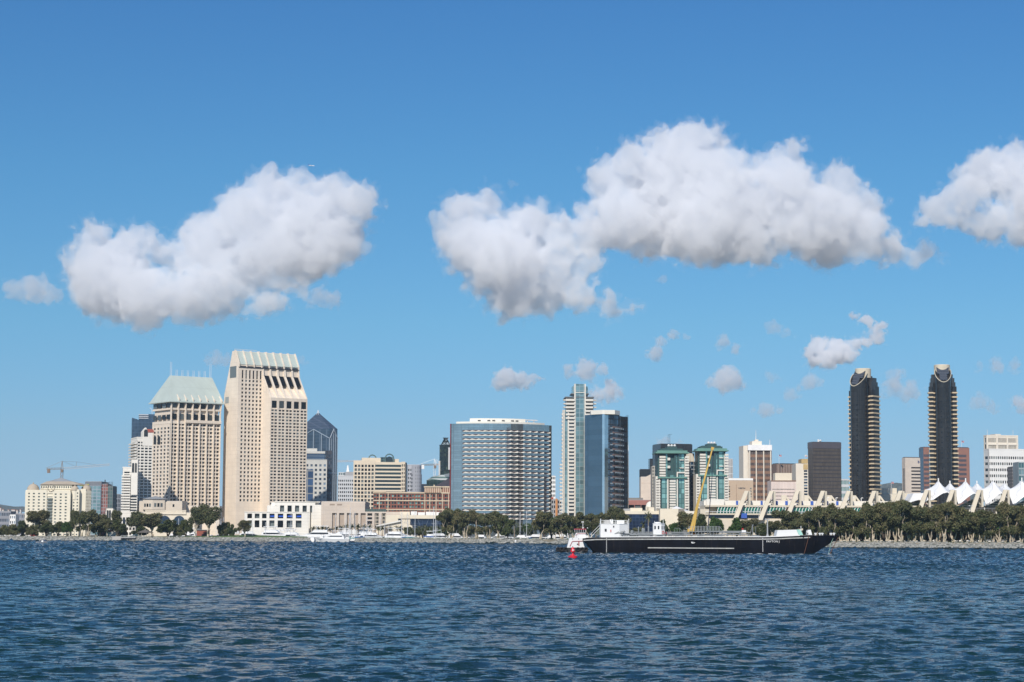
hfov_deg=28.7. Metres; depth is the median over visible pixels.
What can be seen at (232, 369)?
end window
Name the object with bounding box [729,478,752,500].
lettered hotel
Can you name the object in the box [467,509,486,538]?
paperbark tree
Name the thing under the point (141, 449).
apartment tower
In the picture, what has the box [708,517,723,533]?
evergreen tree
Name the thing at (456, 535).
motor yacht
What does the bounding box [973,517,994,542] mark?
paperbark tree
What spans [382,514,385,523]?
window
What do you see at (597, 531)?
evergreen tree
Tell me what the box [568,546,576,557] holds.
channel buoy
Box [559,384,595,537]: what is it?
condo tower
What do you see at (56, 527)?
evergreen tree
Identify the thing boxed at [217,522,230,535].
tree
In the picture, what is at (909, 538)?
paperbark tree
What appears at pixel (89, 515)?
paperbark tree
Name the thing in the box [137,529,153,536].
gazebo
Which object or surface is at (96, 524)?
paperbark tree
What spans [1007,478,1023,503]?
tent roof
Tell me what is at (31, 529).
tree
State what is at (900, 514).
paperbark tree
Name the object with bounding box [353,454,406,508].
office tower
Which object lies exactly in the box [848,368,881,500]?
dark tower
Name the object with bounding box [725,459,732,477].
office tower
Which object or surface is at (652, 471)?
infill block
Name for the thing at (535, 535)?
motor yacht
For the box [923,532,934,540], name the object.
tree
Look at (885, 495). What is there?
hotel
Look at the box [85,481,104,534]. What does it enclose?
unfinished block
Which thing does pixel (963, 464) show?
brick tower
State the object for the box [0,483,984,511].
hills
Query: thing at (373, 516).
colonnade hall
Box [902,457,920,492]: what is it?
banded tower
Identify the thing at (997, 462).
office tower
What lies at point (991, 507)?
tent hall
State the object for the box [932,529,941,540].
paperbark tree
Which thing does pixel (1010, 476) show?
scaffold block
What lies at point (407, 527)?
sailboat
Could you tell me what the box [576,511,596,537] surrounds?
paperbark tree
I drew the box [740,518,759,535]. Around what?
gum tree
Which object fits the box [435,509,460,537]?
paperbark tree
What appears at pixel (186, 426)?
hotel tower
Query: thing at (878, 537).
tree
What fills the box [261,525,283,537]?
motor yacht
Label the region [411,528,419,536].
evergreen tree
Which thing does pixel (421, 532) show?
evergreen tree
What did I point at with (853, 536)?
tree
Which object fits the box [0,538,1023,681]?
water
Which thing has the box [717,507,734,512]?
vault window
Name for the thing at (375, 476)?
window
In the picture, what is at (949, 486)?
tent roof
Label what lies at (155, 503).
roof pavilion
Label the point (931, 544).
riprap
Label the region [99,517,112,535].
gum tree
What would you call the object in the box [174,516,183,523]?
arched window
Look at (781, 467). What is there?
ribbed block
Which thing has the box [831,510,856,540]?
paperbark tree
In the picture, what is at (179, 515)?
terrace block
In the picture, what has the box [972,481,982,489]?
tent roof
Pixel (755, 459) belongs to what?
office tower
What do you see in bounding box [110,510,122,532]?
gum tree
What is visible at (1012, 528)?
paperbark tree
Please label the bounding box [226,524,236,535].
tree
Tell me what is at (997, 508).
paperbark tree
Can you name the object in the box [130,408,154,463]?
glass tower
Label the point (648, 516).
palm tree
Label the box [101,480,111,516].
scaffolded block
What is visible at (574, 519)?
paperbark tree
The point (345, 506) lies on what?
beige hall
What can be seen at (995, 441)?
office tower
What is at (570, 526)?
paperbark tree
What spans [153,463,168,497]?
window
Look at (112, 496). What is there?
netted block
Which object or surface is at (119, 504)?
office block
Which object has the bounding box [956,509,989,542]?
paperbark tree
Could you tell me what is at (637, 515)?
glass pavilion
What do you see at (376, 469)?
window
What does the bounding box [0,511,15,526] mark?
office block
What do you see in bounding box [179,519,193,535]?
evergreen tree
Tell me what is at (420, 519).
conference wing
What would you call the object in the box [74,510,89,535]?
paperbark tree
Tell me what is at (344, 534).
motor yacht
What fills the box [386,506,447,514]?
window
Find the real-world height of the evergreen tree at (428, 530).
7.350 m
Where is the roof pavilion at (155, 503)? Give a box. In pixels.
[139,496,187,511]
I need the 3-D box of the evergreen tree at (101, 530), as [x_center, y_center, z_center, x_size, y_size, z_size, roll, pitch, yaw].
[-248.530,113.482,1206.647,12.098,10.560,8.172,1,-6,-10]
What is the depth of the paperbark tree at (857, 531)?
905.57 m
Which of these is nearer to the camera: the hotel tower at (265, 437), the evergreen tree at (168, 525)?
the evergreen tree at (168, 525)
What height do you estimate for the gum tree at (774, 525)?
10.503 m
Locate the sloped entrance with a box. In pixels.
[376,520,413,534]
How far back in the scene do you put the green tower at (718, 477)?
1248.34 m
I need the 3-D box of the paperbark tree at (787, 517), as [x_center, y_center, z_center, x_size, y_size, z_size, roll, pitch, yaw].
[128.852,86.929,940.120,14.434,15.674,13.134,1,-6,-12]
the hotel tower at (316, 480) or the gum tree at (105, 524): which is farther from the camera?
the hotel tower at (316, 480)
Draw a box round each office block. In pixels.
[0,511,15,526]
[9,514,18,525]
[16,513,24,520]
[116,494,121,511]
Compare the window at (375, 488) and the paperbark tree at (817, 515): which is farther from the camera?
the window at (375, 488)
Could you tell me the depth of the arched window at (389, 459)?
1653.42 m
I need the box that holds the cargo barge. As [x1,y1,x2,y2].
[583,447,838,553]
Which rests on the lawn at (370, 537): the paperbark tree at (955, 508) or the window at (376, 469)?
the paperbark tree at (955, 508)
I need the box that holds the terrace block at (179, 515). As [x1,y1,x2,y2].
[135,510,201,535]
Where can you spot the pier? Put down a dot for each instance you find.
(118, 537)
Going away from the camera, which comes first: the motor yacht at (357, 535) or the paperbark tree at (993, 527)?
the paperbark tree at (993, 527)
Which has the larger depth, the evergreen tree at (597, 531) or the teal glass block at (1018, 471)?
the teal glass block at (1018, 471)
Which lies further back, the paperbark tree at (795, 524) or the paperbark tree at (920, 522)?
the paperbark tree at (795, 524)
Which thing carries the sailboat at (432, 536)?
on the water
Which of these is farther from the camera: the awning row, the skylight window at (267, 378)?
the skylight window at (267, 378)
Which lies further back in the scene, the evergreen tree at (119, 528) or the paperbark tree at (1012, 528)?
the evergreen tree at (119, 528)
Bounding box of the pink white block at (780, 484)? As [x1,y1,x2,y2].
[767,473,795,500]
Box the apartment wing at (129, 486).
[121,460,138,511]
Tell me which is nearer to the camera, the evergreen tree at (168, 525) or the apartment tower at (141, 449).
the evergreen tree at (168, 525)
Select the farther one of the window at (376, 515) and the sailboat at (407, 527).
the window at (376, 515)
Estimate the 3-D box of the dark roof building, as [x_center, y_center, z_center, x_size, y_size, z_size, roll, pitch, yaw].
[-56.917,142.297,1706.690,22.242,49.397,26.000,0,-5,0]
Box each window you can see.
[138,480,150,510]
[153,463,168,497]
[160,516,169,531]
[170,435,218,504]
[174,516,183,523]
[230,366,235,377]
[240,411,260,501]
[264,376,271,384]
[270,423,305,503]
[272,376,278,385]
[278,521,282,526]
[279,376,286,385]
[286,377,293,385]
[293,377,300,386]
[296,521,301,526]
[375,465,400,466]
[375,468,400,470]
[375,472,400,474]
[375,476,400,477]
[375,480,400,481]
[375,484,400,485]
[375,488,400,489]
[375,514,378,525]
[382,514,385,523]
[386,456,392,461]
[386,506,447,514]
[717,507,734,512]
[741,507,759,512]
[766,507,784,513]
[791,507,810,513]
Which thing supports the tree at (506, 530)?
on the lawn at (370, 537)
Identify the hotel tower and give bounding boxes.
[149,362,224,505]
[222,349,307,534]
[306,448,326,504]
[792,459,807,500]
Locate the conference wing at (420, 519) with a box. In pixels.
[386,511,449,537]
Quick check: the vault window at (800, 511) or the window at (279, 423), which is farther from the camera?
the window at (279, 423)
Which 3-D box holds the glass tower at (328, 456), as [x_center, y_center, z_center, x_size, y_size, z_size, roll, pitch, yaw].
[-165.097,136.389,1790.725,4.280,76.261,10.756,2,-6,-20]
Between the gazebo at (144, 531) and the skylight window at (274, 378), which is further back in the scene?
the skylight window at (274, 378)
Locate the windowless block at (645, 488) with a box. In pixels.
[640,475,650,499]
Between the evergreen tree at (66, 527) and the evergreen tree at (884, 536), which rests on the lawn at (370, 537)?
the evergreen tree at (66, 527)
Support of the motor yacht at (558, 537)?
on the water
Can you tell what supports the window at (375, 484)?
in the office tower at (385, 473)
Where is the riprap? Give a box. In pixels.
[0,535,1023,548]
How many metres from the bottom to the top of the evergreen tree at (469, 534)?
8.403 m
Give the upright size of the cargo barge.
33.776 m
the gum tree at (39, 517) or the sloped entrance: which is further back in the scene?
the sloped entrance
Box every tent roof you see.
[905,493,928,501]
[922,478,949,499]
[945,481,955,492]
[949,478,980,503]
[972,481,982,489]
[980,478,1006,503]
[1000,481,1010,489]
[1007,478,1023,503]
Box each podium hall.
[244,511,308,534]
[267,501,320,532]
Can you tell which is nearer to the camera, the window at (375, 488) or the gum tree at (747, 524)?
the gum tree at (747, 524)
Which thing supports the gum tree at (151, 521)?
on the lawn at (370, 537)
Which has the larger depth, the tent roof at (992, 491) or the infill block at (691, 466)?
the infill block at (691, 466)
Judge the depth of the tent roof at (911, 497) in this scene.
1113.92 m
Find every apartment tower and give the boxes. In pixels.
[128,428,159,510]
[338,465,352,500]
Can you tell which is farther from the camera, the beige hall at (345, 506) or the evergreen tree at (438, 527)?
the beige hall at (345, 506)
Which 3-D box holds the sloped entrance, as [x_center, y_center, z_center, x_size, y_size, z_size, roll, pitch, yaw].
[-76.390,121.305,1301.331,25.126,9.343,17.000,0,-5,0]
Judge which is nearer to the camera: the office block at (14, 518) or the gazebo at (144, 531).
the gazebo at (144, 531)
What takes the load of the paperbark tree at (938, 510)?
on the lawn at (370, 537)
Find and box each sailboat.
[402,513,414,536]
[421,507,441,538]
[521,510,534,536]
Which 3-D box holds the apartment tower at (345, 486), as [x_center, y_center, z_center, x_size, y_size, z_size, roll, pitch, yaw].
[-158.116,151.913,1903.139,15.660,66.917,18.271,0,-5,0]
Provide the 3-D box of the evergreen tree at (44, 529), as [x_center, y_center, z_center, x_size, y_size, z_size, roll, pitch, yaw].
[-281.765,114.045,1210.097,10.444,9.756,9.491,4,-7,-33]
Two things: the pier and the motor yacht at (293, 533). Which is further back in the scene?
the motor yacht at (293, 533)
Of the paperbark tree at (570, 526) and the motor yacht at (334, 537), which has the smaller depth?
the paperbark tree at (570, 526)
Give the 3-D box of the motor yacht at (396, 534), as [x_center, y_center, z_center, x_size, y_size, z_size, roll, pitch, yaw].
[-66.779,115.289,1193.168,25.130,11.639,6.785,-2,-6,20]
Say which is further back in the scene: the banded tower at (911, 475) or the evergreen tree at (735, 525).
the banded tower at (911, 475)
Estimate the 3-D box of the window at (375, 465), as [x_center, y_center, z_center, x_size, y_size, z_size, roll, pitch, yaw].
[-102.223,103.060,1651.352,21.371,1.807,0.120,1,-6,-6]
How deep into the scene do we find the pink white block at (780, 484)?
1556.54 m
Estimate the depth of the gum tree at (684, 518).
1011.75 m
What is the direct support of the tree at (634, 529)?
on the lawn at (370, 537)
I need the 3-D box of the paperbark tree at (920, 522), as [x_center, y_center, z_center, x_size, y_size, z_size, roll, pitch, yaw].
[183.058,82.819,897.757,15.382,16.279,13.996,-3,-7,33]
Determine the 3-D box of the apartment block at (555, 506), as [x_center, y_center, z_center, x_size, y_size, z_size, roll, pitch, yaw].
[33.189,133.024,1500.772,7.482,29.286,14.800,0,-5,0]
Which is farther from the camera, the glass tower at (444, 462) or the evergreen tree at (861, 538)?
the glass tower at (444, 462)
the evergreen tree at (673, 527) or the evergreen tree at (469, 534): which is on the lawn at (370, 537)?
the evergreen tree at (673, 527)
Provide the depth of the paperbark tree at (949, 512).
890.85 m
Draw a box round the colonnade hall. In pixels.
[325,509,399,535]
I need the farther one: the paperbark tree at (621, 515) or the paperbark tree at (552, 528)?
the paperbark tree at (552, 528)
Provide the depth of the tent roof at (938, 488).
1119.10 m
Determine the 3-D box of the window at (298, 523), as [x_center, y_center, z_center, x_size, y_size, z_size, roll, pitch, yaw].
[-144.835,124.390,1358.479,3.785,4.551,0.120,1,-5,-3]
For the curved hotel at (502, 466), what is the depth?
1348.64 m
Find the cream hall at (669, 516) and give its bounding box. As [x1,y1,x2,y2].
[656,509,693,528]
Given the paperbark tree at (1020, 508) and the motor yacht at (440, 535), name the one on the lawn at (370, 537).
the paperbark tree at (1020, 508)
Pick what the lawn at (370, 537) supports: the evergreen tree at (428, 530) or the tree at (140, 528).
the tree at (140, 528)
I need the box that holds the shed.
[197,530,209,535]
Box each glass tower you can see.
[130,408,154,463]
[307,411,337,500]
[325,450,331,500]
[439,438,449,474]
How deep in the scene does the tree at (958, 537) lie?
926.51 m
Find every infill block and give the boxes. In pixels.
[651,466,654,506]
[686,453,694,510]
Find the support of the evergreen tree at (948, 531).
on the ground at (553, 540)
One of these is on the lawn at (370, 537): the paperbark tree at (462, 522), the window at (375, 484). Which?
the paperbark tree at (462, 522)
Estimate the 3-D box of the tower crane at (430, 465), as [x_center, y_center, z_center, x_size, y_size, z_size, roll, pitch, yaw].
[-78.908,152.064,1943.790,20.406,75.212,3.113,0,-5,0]
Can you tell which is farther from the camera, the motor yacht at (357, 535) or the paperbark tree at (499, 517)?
the motor yacht at (357, 535)
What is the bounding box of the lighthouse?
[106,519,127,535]
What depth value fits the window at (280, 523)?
1357.75 m
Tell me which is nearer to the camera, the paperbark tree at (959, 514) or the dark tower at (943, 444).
the paperbark tree at (959, 514)
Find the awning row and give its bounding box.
[342,529,370,533]
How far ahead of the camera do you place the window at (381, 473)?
1650.60 m
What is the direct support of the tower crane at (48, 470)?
on the ground at (553, 540)
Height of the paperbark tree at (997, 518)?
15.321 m
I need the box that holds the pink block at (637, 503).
[629,498,650,510]
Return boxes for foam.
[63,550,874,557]
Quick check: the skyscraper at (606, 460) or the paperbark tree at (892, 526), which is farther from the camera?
the skyscraper at (606, 460)
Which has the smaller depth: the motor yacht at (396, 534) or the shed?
the motor yacht at (396, 534)
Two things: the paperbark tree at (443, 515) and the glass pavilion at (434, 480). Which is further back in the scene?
the glass pavilion at (434, 480)
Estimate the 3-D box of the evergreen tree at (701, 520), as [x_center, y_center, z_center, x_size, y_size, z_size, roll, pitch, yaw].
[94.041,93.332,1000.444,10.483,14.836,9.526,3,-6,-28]
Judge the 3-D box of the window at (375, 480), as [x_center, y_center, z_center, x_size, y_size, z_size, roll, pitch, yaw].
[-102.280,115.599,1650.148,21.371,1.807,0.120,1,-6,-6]
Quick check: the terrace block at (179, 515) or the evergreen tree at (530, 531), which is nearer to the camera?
the evergreen tree at (530, 531)
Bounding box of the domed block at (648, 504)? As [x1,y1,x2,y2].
[645,501,650,510]
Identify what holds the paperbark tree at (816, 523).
on the lawn at (370, 537)
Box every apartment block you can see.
[551,476,555,498]
[551,499,560,534]
[841,479,848,500]
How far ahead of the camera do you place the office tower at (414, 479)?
1745.59 m
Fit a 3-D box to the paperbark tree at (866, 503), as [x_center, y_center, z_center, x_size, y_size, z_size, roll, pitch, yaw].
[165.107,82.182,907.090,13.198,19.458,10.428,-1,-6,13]
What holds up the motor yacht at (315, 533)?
on the water
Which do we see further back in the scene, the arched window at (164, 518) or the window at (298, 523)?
the arched window at (164, 518)
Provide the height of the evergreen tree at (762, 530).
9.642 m
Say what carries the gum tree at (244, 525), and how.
on the lawn at (370, 537)
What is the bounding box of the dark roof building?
[436,479,449,485]
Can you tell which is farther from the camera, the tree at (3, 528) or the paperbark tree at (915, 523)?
the tree at (3, 528)
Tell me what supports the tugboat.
on the water
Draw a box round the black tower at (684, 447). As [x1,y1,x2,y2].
[652,434,691,465]
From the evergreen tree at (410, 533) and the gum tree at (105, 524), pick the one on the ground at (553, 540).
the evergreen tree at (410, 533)
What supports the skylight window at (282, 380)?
in the hotel tower at (265, 437)
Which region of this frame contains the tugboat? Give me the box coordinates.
[556,527,587,552]
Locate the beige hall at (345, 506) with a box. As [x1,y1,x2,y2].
[321,501,368,529]
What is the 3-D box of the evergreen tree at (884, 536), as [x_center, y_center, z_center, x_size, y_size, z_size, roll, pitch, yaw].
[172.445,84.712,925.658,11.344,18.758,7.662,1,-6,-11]
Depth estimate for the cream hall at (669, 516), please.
1135.82 m
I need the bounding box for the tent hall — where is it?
[912,499,1023,541]
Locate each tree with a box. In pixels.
[0,525,10,535]
[5,524,21,535]
[16,520,28,535]
[25,524,38,535]
[26,510,51,535]
[38,522,51,535]
[48,521,63,535]
[61,521,73,535]
[70,509,79,535]
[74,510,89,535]
[79,509,98,535]
[90,514,106,535]
[91,527,108,535]
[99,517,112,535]
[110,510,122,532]
[111,519,126,535]
[125,510,145,528]
[131,525,148,534]
[140,512,162,535]
[156,519,178,536]
[173,527,184,536]
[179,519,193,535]
[188,506,204,536]
[196,504,222,536]
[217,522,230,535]
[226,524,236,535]
[235,520,250,536]
[404,527,413,535]
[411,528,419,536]
[416,528,426,537]
[424,527,434,534]
[430,526,440,533]
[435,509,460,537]
[444,507,459,537]
[454,525,462,535]
[455,510,476,537]
[465,529,474,537]
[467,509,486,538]
[477,511,498,538]
[490,512,505,537]
[497,515,513,537]
[514,523,525,535]
[523,523,530,537]
[527,525,536,534]
[531,510,552,538]
[544,517,553,538]
[549,518,558,538]
[551,513,568,538]
[565,515,577,537]
[571,512,589,533]
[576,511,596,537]
[592,512,608,527]
[595,526,598,536]
[607,505,624,523]
[610,510,631,523]
[629,527,640,535]
[644,510,652,525]
[660,519,670,531]
[668,522,683,531]
[677,511,696,530]
[695,513,707,533]
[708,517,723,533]
[727,517,743,535]
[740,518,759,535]
[753,522,771,535]
[765,520,781,535]
[771,509,800,529]
[791,518,805,534]
[798,510,815,533]
[808,506,825,534]
[812,507,834,534]
[821,503,839,534]
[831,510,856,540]
[837,507,858,540]
[847,507,865,541]
[850,531,862,540]
[853,525,863,540]
[858,504,872,540]
[860,505,883,541]
[862,501,888,541]
[873,531,884,540]
[874,500,897,540]
[876,529,885,540]
[886,499,904,541]
[887,500,912,541]
[901,505,921,541]
[908,506,921,541]
[909,508,930,541]
[921,506,935,541]
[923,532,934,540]
[927,502,946,541]
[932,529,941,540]
[935,501,957,541]
[941,530,954,541]
[944,508,967,542]
[948,532,965,541]
[951,505,968,541]
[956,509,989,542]
[971,511,993,542]
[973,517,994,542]
[986,517,1001,541]
[988,510,1011,542]
[995,504,1011,541]
[997,501,1023,541]
[1004,533,1021,540]
[1010,505,1023,541]
[1016,513,1023,525]
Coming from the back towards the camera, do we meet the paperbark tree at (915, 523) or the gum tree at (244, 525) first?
the gum tree at (244, 525)
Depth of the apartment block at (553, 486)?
1696.09 m
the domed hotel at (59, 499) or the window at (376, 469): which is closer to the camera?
the domed hotel at (59, 499)
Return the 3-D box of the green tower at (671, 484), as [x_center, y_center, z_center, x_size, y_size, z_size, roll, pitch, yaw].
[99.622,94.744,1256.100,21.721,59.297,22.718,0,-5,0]
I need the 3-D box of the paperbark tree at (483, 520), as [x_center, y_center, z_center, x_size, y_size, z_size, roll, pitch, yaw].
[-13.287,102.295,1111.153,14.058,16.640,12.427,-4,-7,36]
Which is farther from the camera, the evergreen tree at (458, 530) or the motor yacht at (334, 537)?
the evergreen tree at (458, 530)
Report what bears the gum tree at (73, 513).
on the lawn at (370, 537)
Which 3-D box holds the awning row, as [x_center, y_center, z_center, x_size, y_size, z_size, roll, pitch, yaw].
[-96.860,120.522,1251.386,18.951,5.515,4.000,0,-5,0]
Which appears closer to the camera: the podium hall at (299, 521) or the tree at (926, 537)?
the tree at (926, 537)
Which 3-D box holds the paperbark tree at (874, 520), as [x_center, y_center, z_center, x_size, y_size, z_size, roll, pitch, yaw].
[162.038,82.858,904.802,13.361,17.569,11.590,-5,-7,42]
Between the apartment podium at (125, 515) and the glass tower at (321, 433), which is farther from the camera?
the glass tower at (321, 433)
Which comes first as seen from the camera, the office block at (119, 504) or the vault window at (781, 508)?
the vault window at (781, 508)
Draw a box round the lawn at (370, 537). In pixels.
[88,535,1023,542]
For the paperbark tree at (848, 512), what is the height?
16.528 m
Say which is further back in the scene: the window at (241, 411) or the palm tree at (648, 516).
the window at (241, 411)
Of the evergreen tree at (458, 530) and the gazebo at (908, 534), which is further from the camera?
the evergreen tree at (458, 530)
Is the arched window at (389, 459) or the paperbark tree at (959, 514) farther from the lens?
the arched window at (389, 459)
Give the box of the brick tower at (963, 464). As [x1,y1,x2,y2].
[919,447,969,504]
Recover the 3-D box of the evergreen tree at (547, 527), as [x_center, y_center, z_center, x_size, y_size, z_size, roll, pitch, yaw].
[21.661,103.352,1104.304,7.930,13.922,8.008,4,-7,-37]
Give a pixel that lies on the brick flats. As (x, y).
(429, 498)
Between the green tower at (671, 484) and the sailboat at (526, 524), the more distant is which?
the green tower at (671, 484)
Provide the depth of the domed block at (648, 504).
1418.12 m
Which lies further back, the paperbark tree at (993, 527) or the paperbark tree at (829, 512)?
the paperbark tree at (829, 512)
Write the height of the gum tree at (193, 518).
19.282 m
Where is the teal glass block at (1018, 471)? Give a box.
[1013,462,1023,504]
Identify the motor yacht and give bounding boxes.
[240,528,256,534]
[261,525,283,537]
[284,527,298,535]
[291,525,329,540]
[316,530,349,541]
[336,526,350,535]
[352,527,371,538]
[363,528,381,537]
[385,529,418,537]
[431,530,447,538]
[448,531,461,537]
[529,531,542,537]
[554,533,568,538]
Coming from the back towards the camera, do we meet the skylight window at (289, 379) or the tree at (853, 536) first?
the skylight window at (289, 379)
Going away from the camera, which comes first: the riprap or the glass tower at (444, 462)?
the riprap
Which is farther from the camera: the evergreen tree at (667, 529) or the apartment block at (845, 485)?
the apartment block at (845, 485)
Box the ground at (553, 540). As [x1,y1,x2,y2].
[0,535,1022,544]
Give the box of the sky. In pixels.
[0,0,1023,519]
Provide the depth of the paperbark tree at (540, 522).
1092.94 m
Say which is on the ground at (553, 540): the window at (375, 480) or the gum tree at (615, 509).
the gum tree at (615, 509)
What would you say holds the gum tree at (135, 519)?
on the lawn at (370, 537)
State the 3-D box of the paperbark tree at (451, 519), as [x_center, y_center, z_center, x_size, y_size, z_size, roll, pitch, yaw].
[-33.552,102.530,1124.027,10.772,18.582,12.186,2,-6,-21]
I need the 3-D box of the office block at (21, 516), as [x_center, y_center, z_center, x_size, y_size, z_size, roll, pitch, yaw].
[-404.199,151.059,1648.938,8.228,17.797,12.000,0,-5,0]
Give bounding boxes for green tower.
[652,444,688,510]
[692,442,728,510]
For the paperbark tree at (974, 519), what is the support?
on the lawn at (370, 537)
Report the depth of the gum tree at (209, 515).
1185.18 m
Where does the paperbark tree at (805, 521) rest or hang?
on the lawn at (370, 537)
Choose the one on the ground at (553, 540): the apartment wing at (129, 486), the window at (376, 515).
the apartment wing at (129, 486)
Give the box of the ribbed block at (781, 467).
[772,463,794,479]
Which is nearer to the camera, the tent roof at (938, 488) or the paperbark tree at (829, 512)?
the paperbark tree at (829, 512)
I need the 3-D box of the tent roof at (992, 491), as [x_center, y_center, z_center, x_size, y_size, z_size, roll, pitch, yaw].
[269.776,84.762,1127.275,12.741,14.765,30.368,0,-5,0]
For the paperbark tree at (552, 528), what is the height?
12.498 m
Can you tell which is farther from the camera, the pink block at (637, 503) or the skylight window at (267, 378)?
the skylight window at (267, 378)
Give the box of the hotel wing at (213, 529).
[186,506,221,535]
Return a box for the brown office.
[807,439,841,500]
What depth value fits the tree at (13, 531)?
1212.29 m
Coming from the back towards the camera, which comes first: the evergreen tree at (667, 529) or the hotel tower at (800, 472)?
the hotel tower at (800, 472)
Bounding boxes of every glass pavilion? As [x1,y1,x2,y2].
[427,473,449,485]
[623,507,658,531]
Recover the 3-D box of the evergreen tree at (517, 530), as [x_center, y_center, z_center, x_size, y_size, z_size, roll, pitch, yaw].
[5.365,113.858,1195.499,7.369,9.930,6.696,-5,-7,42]
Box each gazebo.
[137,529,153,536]
[899,532,921,541]
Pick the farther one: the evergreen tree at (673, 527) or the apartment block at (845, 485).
the apartment block at (845, 485)
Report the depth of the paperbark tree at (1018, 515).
882.05 m
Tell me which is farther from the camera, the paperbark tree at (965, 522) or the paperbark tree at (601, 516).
the paperbark tree at (601, 516)
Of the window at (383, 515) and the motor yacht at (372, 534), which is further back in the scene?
the window at (383, 515)
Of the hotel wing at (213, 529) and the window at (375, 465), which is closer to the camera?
the hotel wing at (213, 529)
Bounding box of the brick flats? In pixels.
[373,485,449,514]
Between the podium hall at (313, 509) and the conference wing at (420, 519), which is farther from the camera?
the podium hall at (313, 509)
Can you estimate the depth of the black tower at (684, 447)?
1904.67 m
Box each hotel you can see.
[24,478,91,535]
[450,418,551,537]
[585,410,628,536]
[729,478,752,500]
[880,488,896,500]
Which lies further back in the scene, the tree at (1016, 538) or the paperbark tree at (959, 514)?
the tree at (1016, 538)
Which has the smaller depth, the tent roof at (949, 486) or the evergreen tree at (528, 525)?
the tent roof at (949, 486)
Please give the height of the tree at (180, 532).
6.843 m
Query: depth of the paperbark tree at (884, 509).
901.20 m
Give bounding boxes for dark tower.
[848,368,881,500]
[927,364,958,505]
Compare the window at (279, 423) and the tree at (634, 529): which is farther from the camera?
the window at (279, 423)
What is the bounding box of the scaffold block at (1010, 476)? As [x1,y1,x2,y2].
[1007,466,1013,505]
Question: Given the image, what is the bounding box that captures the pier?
[112,535,135,539]
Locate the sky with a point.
(703, 217)
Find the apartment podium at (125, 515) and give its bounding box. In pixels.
[106,508,135,534]
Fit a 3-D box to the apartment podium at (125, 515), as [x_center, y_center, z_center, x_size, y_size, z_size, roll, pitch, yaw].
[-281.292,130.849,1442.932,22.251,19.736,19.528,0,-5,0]
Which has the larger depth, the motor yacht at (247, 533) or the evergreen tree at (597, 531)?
the motor yacht at (247, 533)
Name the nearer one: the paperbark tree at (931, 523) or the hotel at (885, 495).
the paperbark tree at (931, 523)
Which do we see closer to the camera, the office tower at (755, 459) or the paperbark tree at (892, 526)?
the paperbark tree at (892, 526)
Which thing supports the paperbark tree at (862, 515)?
on the lawn at (370, 537)
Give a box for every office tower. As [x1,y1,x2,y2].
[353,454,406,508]
[407,464,421,491]
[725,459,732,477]
[739,439,771,500]
[983,430,1017,448]
[983,449,1023,505]
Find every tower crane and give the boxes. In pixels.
[46,461,109,477]
[421,459,438,475]
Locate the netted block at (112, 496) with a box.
[108,482,116,509]
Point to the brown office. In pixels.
(824, 466)
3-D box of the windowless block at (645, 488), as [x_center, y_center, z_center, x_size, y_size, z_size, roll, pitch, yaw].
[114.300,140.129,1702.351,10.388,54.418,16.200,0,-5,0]

